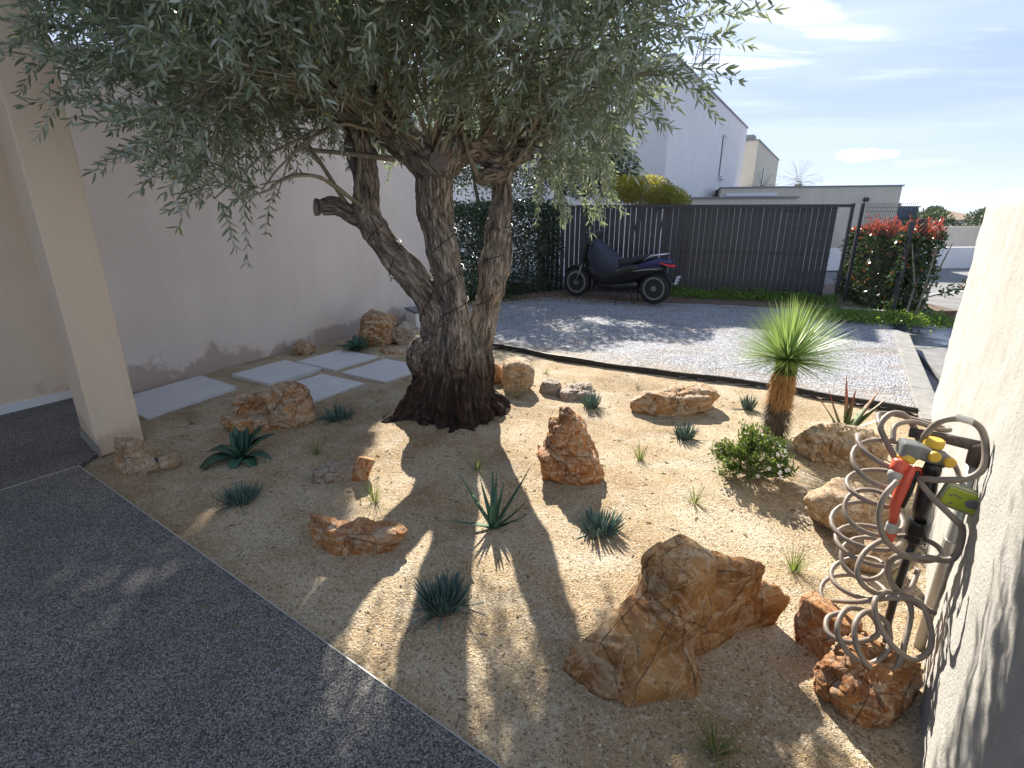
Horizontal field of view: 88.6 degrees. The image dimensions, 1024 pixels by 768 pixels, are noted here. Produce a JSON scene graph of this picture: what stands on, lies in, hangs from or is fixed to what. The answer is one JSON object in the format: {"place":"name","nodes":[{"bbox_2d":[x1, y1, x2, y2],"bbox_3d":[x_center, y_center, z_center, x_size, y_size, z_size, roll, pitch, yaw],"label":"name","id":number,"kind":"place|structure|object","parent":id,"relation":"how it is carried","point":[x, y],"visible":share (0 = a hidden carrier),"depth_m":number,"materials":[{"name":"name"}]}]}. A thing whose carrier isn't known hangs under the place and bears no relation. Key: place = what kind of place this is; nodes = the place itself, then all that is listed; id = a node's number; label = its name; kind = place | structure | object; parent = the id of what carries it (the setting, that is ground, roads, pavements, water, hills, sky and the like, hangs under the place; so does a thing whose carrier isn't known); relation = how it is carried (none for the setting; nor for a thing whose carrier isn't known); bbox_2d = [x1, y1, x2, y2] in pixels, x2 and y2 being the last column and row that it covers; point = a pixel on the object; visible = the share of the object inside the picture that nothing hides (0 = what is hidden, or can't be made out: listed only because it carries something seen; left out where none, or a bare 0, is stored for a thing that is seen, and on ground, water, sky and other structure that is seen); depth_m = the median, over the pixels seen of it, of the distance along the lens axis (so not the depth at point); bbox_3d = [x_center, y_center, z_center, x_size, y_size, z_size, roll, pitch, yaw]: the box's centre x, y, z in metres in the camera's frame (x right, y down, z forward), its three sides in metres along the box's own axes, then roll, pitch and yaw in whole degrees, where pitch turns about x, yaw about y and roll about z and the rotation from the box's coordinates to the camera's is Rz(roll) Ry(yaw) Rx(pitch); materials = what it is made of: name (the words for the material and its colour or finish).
{"place":"outdoors","nodes":[
{"label":"outdoors","id":0,"kind":"place"},
{"bbox_2d":[0,466,497,767],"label":"terrace","id":1,"kind":"structure","parent":0,"point":[102,661],"depth_m":1.92,"materials":[{"name":"gravel"}]},
{"bbox_2d":[79,466,501,767],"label":"edge strip","id":2,"kind":"object","parent":1,"relation":"attached to","point":[409,702],"visible":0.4,"depth_m":2.03,"materials":[{"name":"silver metal"}]},
{"bbox_2d":[39,0,1023,207],"label":"sky","id":3,"kind":"structure","parent":0,"point":[926,97],"materials":[{"name":"blue"}]},
{"bbox_2d":[431,269,939,392],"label":"ground","id":4,"kind":"structure","parent":0,"point":[830,276],"depth_m":14.00,"materials":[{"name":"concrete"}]},
{"bbox_2d":[0,138,72,414],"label":"side wall","id":5,"kind":"structure","parent":4,"relation":"on","point":[32,372],"depth_m":4.33,"materials":[{"name":"beige paint"}]},
{"bbox_2d":[0,398,97,489],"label":"terrace side","id":6,"kind":"structure","parent":4,"relation":"on","point":[40,441],"depth_m":3.78,"materials":[{"name":"concrete"}]},
{"bbox_2d":[1,466,76,489],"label":"joint strip","id":7,"kind":"object","parent":6,"relation":"on","point":[38,478],"visible":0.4,"depth_m":3.27,"materials":[{"name":"silver metal"}]},
{"bbox_2d":[49,41,429,391],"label":"garden wall","id":8,"kind":"structure","parent":4,"relation":"on","point":[195,300],"depth_m":5.51,"materials":[{"name":"beige paint"}]},
{"bbox_2d":[83,335,926,767],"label":"sand bed","id":9,"kind":"object","parent":4,"relation":"on","point":[617,489],"visible":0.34,"depth_m":2.62,"materials":[{"name":"sand"}]},
{"bbox_2d":[0,0,143,458],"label":"carport pillar","id":10,"kind":"structure","parent":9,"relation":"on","point":[50,191],"depth_m":3.29,"materials":[{"name":"beige paint"}]},
{"bbox_2d":[113,437,162,475],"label":"rock","id":11,"kind":"object","parent":9,"relation":"on","point":[134,457],"visible":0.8,"depth_m":3.35,"materials":[{"name":"stone"}]},
{"bbox_2d":[154,452,180,469],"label":"rock","id":12,"kind":"object","parent":9,"relation":"on","point":[172,460],"visible":0.86,"depth_m":3.43,"materials":[{"name":"beige stone"}]},
{"bbox_2d":[133,375,235,419],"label":"paving slab","id":13,"kind":"structure","parent":9,"relation":"on","point":[156,402],"depth_m":4.71,"materials":[{"name":"concrete"}]},
{"bbox_2d":[183,413,198,424],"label":"grass tuft","id":14,"kind":"object","parent":9,"relation":"on","point":[192,422],"visible":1,"depth_m":4.13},
{"bbox_2d":[199,424,274,470],"bbox_3d":[-1.836,0.444,3.523,0.478,0.267,0.312,-3,18,-10],"label":"agave","id":15,"kind":"object","parent":9,"relation":"on","point":[234,453],"visible":0.98,"depth_m":3.53,"materials":[{"name":"green plant"}]},
{"bbox_2d":[212,479,265,515],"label":"succulent","id":16,"kind":"object","parent":9,"relation":"on","point":[240,495],"visible":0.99,"depth_m":3.04,"materials":[{"name":"plant"}]},
{"bbox_2d":[220,381,315,432],"bbox_3d":[-1.910,0.167,4.114,0.706,0.359,0.389,-4,19,-11],"label":"rock","id":17,"kind":"object","parent":9,"relation":"on","point":[284,405],"visible":0.94,"depth_m":4.05,"materials":[{"name":"stone"}]},
{"bbox_2d":[232,360,320,386],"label":"paving slab","id":18,"kind":"structure","parent":9,"relation":"on","point":[271,374],"depth_m":5.37,"materials":[{"name":"concrete"}]},
{"bbox_2d":[293,341,314,355],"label":"rock","id":19,"kind":"object","parent":9,"relation":"on","point":[303,348],"visible":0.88,"depth_m":6.12,"materials":[{"name":"stone"}]},
{"bbox_2d":[302,435,327,454],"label":"grass tuft","id":20,"kind":"object","parent":9,"relation":"on","point":[317,450],"visible":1,"depth_m":3.61,"materials":[{"name":"plant"}]},
{"bbox_2d":[297,374,363,402],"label":"paving slab","id":21,"kind":"structure","parent":9,"relation":"on","point":[322,386],"depth_m":4.98,"materials":[{"name":"concrete"}]},
{"bbox_2d":[312,460,354,483],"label":"rock","id":22,"kind":"object","parent":9,"relation":"on","point":[333,472],"visible":0.88,"depth_m":3.24,"materials":[{"name":"stone"}]},
{"bbox_2d":[297,349,376,371],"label":"paving slab","id":23,"kind":"structure","parent":9,"relation":"on","point":[337,360],"depth_m":5.83,"materials":[{"name":"concrete"}]},
{"bbox_2d":[318,402,359,425],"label":"succulent","id":24,"kind":"object","parent":9,"relation":"on","point":[337,414],"visible":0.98,"depth_m":4.19,"materials":[{"name":"plant"}]},
{"bbox_2d":[336,334,371,350],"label":"agave","id":25,"kind":"object","parent":9,"relation":"on","point":[356,343],"visible":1,"depth_m":6.28,"materials":[{"name":"green plant"}]},
{"bbox_2d":[308,513,407,555],"bbox_3d":[-0.772,0.757,2.630,0.513,0.222,0.179,0,18,0],"label":"rock","id":26,"kind":"object","parent":9,"relation":"on","point":[361,536],"visible":0.91,"depth_m":2.58,"materials":[{"name":"stone"}]},
{"bbox_2d":[349,456,374,481],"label":"rock","id":27,"kind":"object","parent":9,"relation":"on","point":[363,465],"visible":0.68,"depth_m":3.25,"materials":[{"name":"stone"}]},
{"bbox_2d":[355,479,395,502],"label":"grass tuft","id":28,"kind":"object","parent":9,"relation":"on","point":[372,497],"visible":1,"depth_m":3.03,"materials":[{"name":"plant"}]},
{"bbox_2d":[342,359,411,382],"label":"paving slab","id":29,"kind":"structure","parent":9,"relation":"on","point":[384,370],"depth_m":5.40,"materials":[{"name":"concrete"}]},
{"bbox_2d":[357,309,398,345],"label":"rock","id":30,"kind":"object","parent":9,"relation":"on","point":[377,327],"visible":0.68,"depth_m":6.46,"materials":[{"name":"stone"}]},
{"bbox_2d":[380,347,406,354],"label":"rock","id":31,"kind":"object","parent":9,"relation":"on","point":[397,351],"visible":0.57,"depth_m":6.14,"materials":[{"name":"stone"}]},
{"bbox_2d":[0,0,790,432],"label":"olive tree","id":32,"kind":"object","parent":9,"relation":"on","point":[330,64],"visible":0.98,"depth_m":2.62,"materials":[{"name":"green plant"}]},
{"bbox_2d":[355,210,512,320],"bbox_3d":[-0.558,-0.875,3.976,1.167,0.847,0.390,-3,18,-9],"label":"fairy light cable","id":33,"kind":"object","parent":32,"relation":"attached to","point":[451,278],"visible":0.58,"depth_m":3.92,"materials":[{"name":"black plastic"}]},
{"bbox_2d":[390,321,419,345],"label":"rock","id":34,"kind":"object","parent":9,"relation":"on","point":[404,333],"visible":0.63,"depth_m":6.50,"materials":[{"name":"stone"}]},
{"bbox_2d":[0,367,892,765],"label":"fallen leaves","id":35,"kind":"object","parent":9,"relation":"on","point":[436,517],"visible":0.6,"depth_m":2.97,"materials":[{"name":"brown plant"}]},
{"bbox_2d":[408,568,484,633],"bbox_3d":[-0.277,0.900,2.256,0.350,0.138,0.358,0,18,0],"label":"succulent","id":36,"kind":"object","parent":9,"relation":"on","point":[447,591],"visible":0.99,"depth_m":2.24,"materials":[{"name":"plant"}]},
{"bbox_2d":[465,453,486,471],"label":"grass tuft","id":37,"kind":"object","parent":9,"relation":"on","point":[476,467],"visible":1,"depth_m":3.37,"materials":[{"name":"plant"}]},
{"bbox_2d":[445,464,531,529],"bbox_3d":[-0.129,0.617,2.716,0.470,0.344,0.228,0,18,0],"label":"aloe","id":38,"kind":"object","parent":9,"relation":"on","point":[493,519],"visible":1,"depth_m":2.78,"materials":[{"name":"green plant"}]},
{"bbox_2d":[494,363,502,383],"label":"rock","id":39,"kind":"object","parent":9,"relation":"on","point":[498,374],"visible":0.3,"depth_m":5.02,"materials":[{"name":"stone"}]},
{"bbox_2d":[505,385,528,398],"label":"grass tuft","id":40,"kind":"object","parent":9,"relation":"on","point":[518,395],"visible":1,"depth_m":4.66,"materials":[{"name":"plant"}]},
{"bbox_2d":[502,357,534,391],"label":"rock","id":41,"kind":"object","parent":9,"relation":"on","point":[517,372],"visible":0.84,"depth_m":4.79,"materials":[{"name":"stone"}]},
{"bbox_2d":[539,378,561,394],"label":"rock","id":42,"kind":"object","parent":9,"relation":"on","point":[551,386],"visible":0.79,"depth_m":4.78,"materials":[{"name":"stone"}]},
{"bbox_2d":[537,406,604,485],"bbox_3d":[0.368,0.389,3.301,0.425,0.548,0.358,0,18,0],"label":"rock","id":43,"kind":"object","parent":9,"relation":"on","point":[568,453],"visible":0.95,"depth_m":3.20,"materials":[{"name":"stone"}]},
{"bbox_2d":[557,381,595,400],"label":"rock","id":44,"kind":"object","parent":9,"relation":"on","point":[572,392],"visible":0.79,"depth_m":4.68,"materials":[{"name":"stone"}]},
{"bbox_2d":[580,391,605,409],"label":"succulent","id":45,"kind":"object","parent":9,"relation":"on","point":[590,403],"visible":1,"depth_m":4.49,"materials":[{"name":"plant"}]},
{"bbox_2d":[576,506,625,546],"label":"succulent","id":46,"kind":"object","parent":9,"relation":"on","point":[611,527],"visible":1,"depth_m":2.73,"materials":[{"name":"plant"}]},
{"bbox_2d":[635,438,649,460],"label":"grass tuft","id":47,"kind":"object","parent":9,"relation":"on","point":[639,453],"visible":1,"depth_m":3.56,"materials":[{"name":"plant"}]},
{"bbox_2d":[630,382,720,416],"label":"rock","id":48,"kind":"object","parent":9,"relation":"on","point":[691,398],"visible":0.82,"depth_m":4.34,"materials":[{"name":"stone"}]},
{"bbox_2d":[563,534,789,707],"bbox_3d":[0.651,0.867,1.999,0.925,0.470,0.374,-12,22,-33],"label":"rock","id":49,"kind":"object","parent":9,"relation":"on","point":[672,617],"visible":0.94,"depth_m":1.92,"materials":[{"name":"stone"}]},
{"bbox_2d":[667,421,708,443],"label":"succulent","id":50,"kind":"object","parent":9,"relation":"on","point":[682,432],"visible":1,"depth_m":3.86,"materials":[{"name":"plant"}]},
{"bbox_2d":[680,481,716,505],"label":"grass tuft","id":51,"kind":"object","parent":9,"relation":"on","point":[696,500],"visible":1,"depth_m":3.02,"materials":[{"name":"plant"}]},
{"bbox_2d":[492,343,918,415],"bbox_3d":[1.294,-0.160,5.545,4.834,0.092,0.145,11,21,29],"label":"garden edging","id":52,"kind":"object","parent":9,"relation":"on","point":[725,379],"visible":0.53,"depth_m":5.24,"materials":[{"name":"black"}]},
{"bbox_2d":[668,697,765,767],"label":"grass tuft","id":53,"kind":"object","parent":9,"relation":"on","point":[712,743],"visible":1,"depth_m":1.64,"materials":[{"name":"plant"}]},
{"bbox_2d":[732,395,760,412],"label":"succulent","id":54,"kind":"object","parent":9,"relation":"on","point":[747,403],"visible":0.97,"depth_m":4.47,"materials":[{"name":"plant"}]},
{"bbox_2d":[708,418,798,480],"bbox_3d":[1.500,0.401,3.268,0.550,0.378,0.491,0,18,0],"label":"flowering shrub","id":55,"kind":"object","parent":9,"relation":"on","point":[750,449],"visible":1,"depth_m":3.21,"materials":[{"name":"green plant"}]},
{"bbox_2d":[725,295,858,439],"bbox_3d":[1.968,-0.093,3.757,0.921,1.116,0.891,0,18,0],"label":"yucca","id":56,"kind":"object","parent":9,"relation":"on","point":[788,346],"visible":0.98,"depth_m":3.69,"materials":[{"name":"green plant"}]},
{"bbox_2d":[768,538,822,575],"bbox_3d":[1.347,0.800,2.456,0.260,0.178,0.263,16,24,40],"label":"grass tuft","id":57,"kind":"object","parent":9,"relation":"on","point":[795,567],"visible":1,"depth_m":2.48,"materials":[{"name":"plant"}]},
{"bbox_2d":[793,591,862,660],"bbox_3d":[1.198,0.973,2.024,0.132,0.274,0.216,-10,21,-27],"label":"rock","id":58,"kind":"object","parent":9,"relation":"on","point":[815,608],"visible":0.5,"depth_m":2.01,"materials":[{"name":"stone"}]},
{"bbox_2d":[792,423,888,468],"bbox_3d":[2.218,0.429,3.518,0.547,0.306,0.319,0,18,0],"label":"rock","id":59,"kind":"object","parent":9,"relation":"on","point":[832,444],"visible":0.82,"depth_m":3.44,"materials":[{"name":"stone"}]},
{"bbox_2d":[804,477,888,538],"bbox_3d":[1.767,0.668,2.777,0.448,0.313,0.284,0,18,0],"label":"rock","id":60,"kind":"object","parent":9,"relation":"on","point":[823,501],"visible":0.58,"depth_m":2.68,"materials":[{"name":"stone"}]},
{"bbox_2d":[818,375,884,425],"bbox_3d":[2.559,0.176,3.893,0.488,0.456,0.228,0,18,0],"label":"aloe","id":61,"kind":"object","parent":9,"relation":"on","point":[859,418],"visible":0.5,"depth_m":3.95,"materials":[{"name":"plant"}]},
{"bbox_2d":[813,629,923,727],"bbox_3d":[1.230,1.020,1.816,0.376,0.267,0.261,-12,22,-32],"label":"rock","id":62,"kind":"object","parent":9,"relation":"on","point":[882,695],"visible":0.84,"depth_m":1.72,"materials":[{"name":"stone"}]},
{"bbox_2d":[845,534,900,574],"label":"rock","id":63,"kind":"object","parent":9,"relation":"on","point":[883,556],"visible":0.32,"depth_m":2.44,"materials":[{"name":"stone"}]},
{"bbox_2d":[908,427,980,651],"bbox_3d":[1.540,0.617,1.934,0.292,0.920,0.064,11,21,31],"label":"tap post","id":64,"kind":"object","parent":9,"relation":"on","point":[972,462],"visible":0.38,"depth_m":1.87,"materials":[{"name":"metal"}]},
{"bbox_2d":[818,410,989,670],"bbox_3d":[1.349,0.517,1.841,0.365,0.878,0.594,9,20,24],"label":"coiled hose","id":65,"kind":"object","parent":64,"relation":"hanging from","point":[884,593],"visible":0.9,"depth_m":1.80,"materials":[{"name":"grey plastic"}]},
{"bbox_2d":[895,436,956,467],"bbox_3d":[1.410,0.232,1.794,0.163,0.087,0.100,7,19,19],"label":"tap distributor","id":66,"kind":"object","parent":64,"relation":"attached to","point":[927,450],"visible":0.99,"depth_m":1.77,"materials":[{"name":"grey plastic"}]},
{"bbox_2d":[886,458,909,483],"bbox_3d":[1.322,0.299,1.802,0.069,0.096,0.059,0,18,0],"label":"hose connector","id":67,"kind":"object","parent":66,"relation":"attached to","point":[898,469],"visible":0.94,"depth_m":1.78,"materials":[{"name":"red plastic"}]},
{"bbox_2d":[884,465,922,542],"bbox_3d":[1.375,0.425,1.842,0.088,0.303,0.046,0,18,0],"label":"spray gun","id":68,"kind":"object","parent":66,"relation":"hanging from","point":[902,493],"visible":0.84,"depth_m":1.82,"materials":[{"name":"red plastic"}]},
{"bbox_2d":[882,462,942,643],"bbox_3d":[1.414,0.651,1.882,0.113,0.793,0.065,-16,24,-40],"label":"irrigation riser","id":69,"kind":"object","parent":66,"relation":"attached to","point":[917,527],"visible":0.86,"depth_m":1.83,"materials":[{"name":"black plastic"}]},
{"bbox_2d":[936,483,977,516],"bbox_3d":[1.494,0.383,1.716,0.166,0.106,0.044,10,21,27],"label":"irrigation timer","id":70,"kind":"object","parent":66,"relation":"attached to","point":[959,498],"visible":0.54,"depth_m":1.71,"materials":[{"name":"green plastic"}]},
{"bbox_2d":[429,53,748,275],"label":"white house","id":71,"kind":"structure","parent":4,"relation":"on","point":[699,153],"depth_m":15.21,"materials":[{"name":"grey"}]},
{"bbox_2d":[688,48,721,75],"bbox_3d":[6.021,-9.845,16.495,1.000,1.300,0.039,0,18,0],"label":"tv antenna","id":72,"kind":"object","parent":71,"relation":"on","point":[703,60],"visible":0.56,"depth_m":16.37,"materials":[{"name":"grey"}]},
{"bbox_2d":[718,134,726,179],"bbox_3d":[7.862,-8.395,19.452,0.127,1.480,0.960,10,21,28],"label":"window","id":73,"kind":"structure","parent":71,"relation":"in","point":[724,140],"depth_m":19.35,"materials":[{"name":"grey"}]},
{"bbox_2d":[469,297,917,414],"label":"gravel drive","id":74,"kind":"structure","parent":4,"relation":"on","point":[689,338],"depth_m":6.82,"materials":[{"name":"gravel"}]},
{"bbox_2d":[405,306,419,328],"bbox_3d":[-1.320,-0.966,7.630,0.340,0.269,0.420,-11,21,-29],"label":"storage box","id":75,"kind":"object","parent":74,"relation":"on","point":[412,315],"visible":0.45,"depth_m":7.49,"materials":[{"name":"white paint"}]},
{"bbox_2d":[564,230,680,303],"bbox_3d":[1.930,-2.119,9.473,2.226,1.230,0.825,13,22,34],"label":"scooter","id":76,"kind":"object","parent":74,"relation":"on","point":[605,266],"visible":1,"depth_m":9.34,"materials":[{"name":"black plastic"}]},
{"bbox_2d":[821,295,851,308],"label":"grass tuft","id":77,"kind":"object","parent":74,"relation":"on","point":[834,303],"visible":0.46,"depth_m":8.79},
{"bbox_2d":[803,302,955,332],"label":"kerb weeds","id":78,"kind":"object","parent":74,"relation":"on","point":[900,317],"visible":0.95,"depth_m":7.71,"materials":[{"name":"green plant"}]},
{"bbox_2d":[893,332,934,420],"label":"concrete kerb","id":79,"kind":"structure","parent":74,"relation":"on","point":[922,391],"depth_m":5.21,"materials":[{"name":"concrete"}]},
{"bbox_2d":[465,284,957,321],"bbox_3d":[2.600,-1.629,10.254,9.600,0.200,3.500,0,18,0],"label":"soil strip","id":80,"kind":"object","parent":4,"relation":"on","point":[828,289],"visible":0.04,"depth_m":9.65,"materials":[{"name":"plant"}]},
{"bbox_2d":[424,105,569,235],"bbox_3d":[-0.382,-3.904,10.859,3.248,4.042,1.766,0,18,0],"label":"tree","id":81,"kind":"object","parent":80,"relation":"on","point":[464,171],"visible":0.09,"depth_m":10.64,"materials":[{"name":"green plant"}]},
{"bbox_2d":[430,196,568,302],"bbox_3d":[-0.307,-2.524,10.001,3.254,2.037,1.145,-14,23,-37],"label":"hedge","id":82,"kind":"object","parent":80,"relation":"on","point":[478,210],"visible":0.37,"depth_m":10.10,"materials":[{"name":"green plant"}]},
{"bbox_2d":[468,291,661,305],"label":"weeds","id":83,"kind":"object","parent":80,"relation":"on","point":[552,296],"visible":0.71,"depth_m":9.78,"materials":[{"name":"green plant"}]},
{"bbox_2d":[538,119,640,232],"bbox_3d":[1.626,-3.855,11.252,2.254,3.704,1.513,0,18,0],"label":"tree","id":84,"kind":"object","parent":80,"relation":"on","point":[625,172],"visible":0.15,"depth_m":10.89,"materials":[{"name":"green plant"}]},
{"bbox_2d":[603,174,692,290],"bbox_3d":[2.606,-2.943,10.377,1.724,2.312,0.872,0,18,0],"label":"yellow green bush","id":85,"kind":"object","parent":80,"relation":"on","point":[671,195],"visible":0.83,"depth_m":9.98,"materials":[{"name":"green plant"}]},
{"bbox_2d":[537,203,865,301],"bbox_3d":[3.274,-2.513,10.011,5.740,1.750,0.102,5,19,16],"label":"slatted fence","id":86,"kind":"object","parent":80,"relation":"on","point":[668,225],"visible":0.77,"depth_m":9.76,"materials":[{"name":"metal"}]},
{"bbox_2d":[669,281,838,304],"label":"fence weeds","id":87,"kind":"object","parent":80,"relation":"on","point":[705,294],"visible":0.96,"depth_m":9.65,"materials":[{"name":"green plant"}]},
{"bbox_2d":[848,202,917,309],"bbox_3d":[5.984,-2.033,8.569,0.061,1.750,1.292,1,18,3],"label":"wire panel","id":88,"kind":"object","parent":80,"relation":"on","point":[909,233],"visible":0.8,"depth_m":8.36,"materials":[{"name":"black"}]},
{"bbox_2d":[833,213,966,314],"bbox_3d":[6.418,-2.054,9.005,1.180,1.668,2.556,0,18,0],"label":"photinia hedge","id":89,"kind":"object","parent":80,"relation":"on","point":[919,289],"visible":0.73,"depth_m":8.19,"materials":[{"name":"green plant"}]},
{"bbox_2d":[688,192,799,279],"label":"porch block","id":90,"kind":"structure","parent":4,"relation":"on","point":[750,198],"depth_m":14.23,"materials":[{"name":"grey"}]},
{"bbox_2d":[740,134,779,186],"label":"second white house","id":91,"kind":"structure","parent":4,"relation":"on","point":[761,157],"depth_m":28.66,"materials":[{"name":"grey"}]},
{"bbox_2d":[747,172,777,186],"bbox_3d":[13.204,-8.926,28.112,1.927,4.614,1.931,0,18,0],"label":"palm tree","id":92,"kind":"object","parent":4,"relation":"on","point":[762,181],"visible":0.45,"depth_m":27.47,"materials":[{"name":"green plant"}]},
{"bbox_2d":[775,160,823,185],"bbox_3d":[14.803,-8.988,27.567,2.370,5.072,2.361,0,18,0],"label":"palm tree","id":93,"kind":"object","parent":4,"relation":"on","point":[798,182],"visible":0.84,"depth_m":26.98,"materials":[{"name":"green plant"}]},
{"bbox_2d":[717,185,904,264],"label":"beige garage","id":94,"kind":"structure","parent":4,"relation":"on","point":[858,195],"depth_m":16.55,"materials":[{"name":"grey"}]},
{"bbox_2d":[834,268,969,380],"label":"side drive","id":95,"kind":"structure","parent":4,"relation":"on","point":[932,359],"depth_m":10.73,"materials":[{"name":"concrete"}]},
{"bbox_2d":[802,247,974,270],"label":"lane wall","id":96,"kind":"structure","parent":95,"relation":"on","point":[959,257],"depth_m":16.70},
{"bbox_2d":[897,218,927,323],"bbox_3d":[6.160,-1.719,8.109,0.090,1.600,0.090,0,18,0],"label":"gate post","id":97,"kind":"object","parent":95,"relation":"on","point":[921,220],"visible":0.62,"depth_m":8.00,"materials":[{"name":"grey"}]},
{"bbox_2d":[883,322,951,348],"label":"puddle","id":98,"kind":"object","parent":95,"relation":"on","point":[922,337],"visible":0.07,"depth_m":7.75,"materials":[{"name":"liquid"}]},
{"bbox_2d":[896,206,920,225],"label":"blue building","id":99,"kind":"structure","parent":4,"relation":"on","point":[906,213],"depth_m":26.44,"materials":[{"name":"blue"}]},
{"bbox_2d":[902,205,985,225],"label":"bushes","id":100,"kind":"object","parent":4,"relation":"on","point":[976,220],"visible":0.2,"depth_m":25.54,"materials":[{"name":"green plant"}]},
{"bbox_2d":[914,226,980,246],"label":"wall","id":101,"kind":"structure","parent":4,"relation":"on","point":[963,236],"depth_m":19.77,"materials":[{"name":"paint"}]},
{"bbox_2d":[919,187,1023,767],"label":"white wall","id":102,"kind":"structure","parent":4,"relation":"on","point":[971,710],"depth_m":1.55,"materials":[{"name":"paint"}]},
{"bbox_2d":[919,207,979,212],"bbox_3d":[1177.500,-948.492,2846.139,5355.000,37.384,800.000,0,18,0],"label":"hills","id":103,"kind":"structure","parent":0,"point":[963,209],"depth_m":2626.62,"materials":[{"name":"grey"}]},
{"bbox_2d":[924,211,974,225],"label":"house","id":104,"kind":"structure","parent":0,"point":[959,217],"depth_m":57.23,"materials":[{"name":"beige"}]}
]}

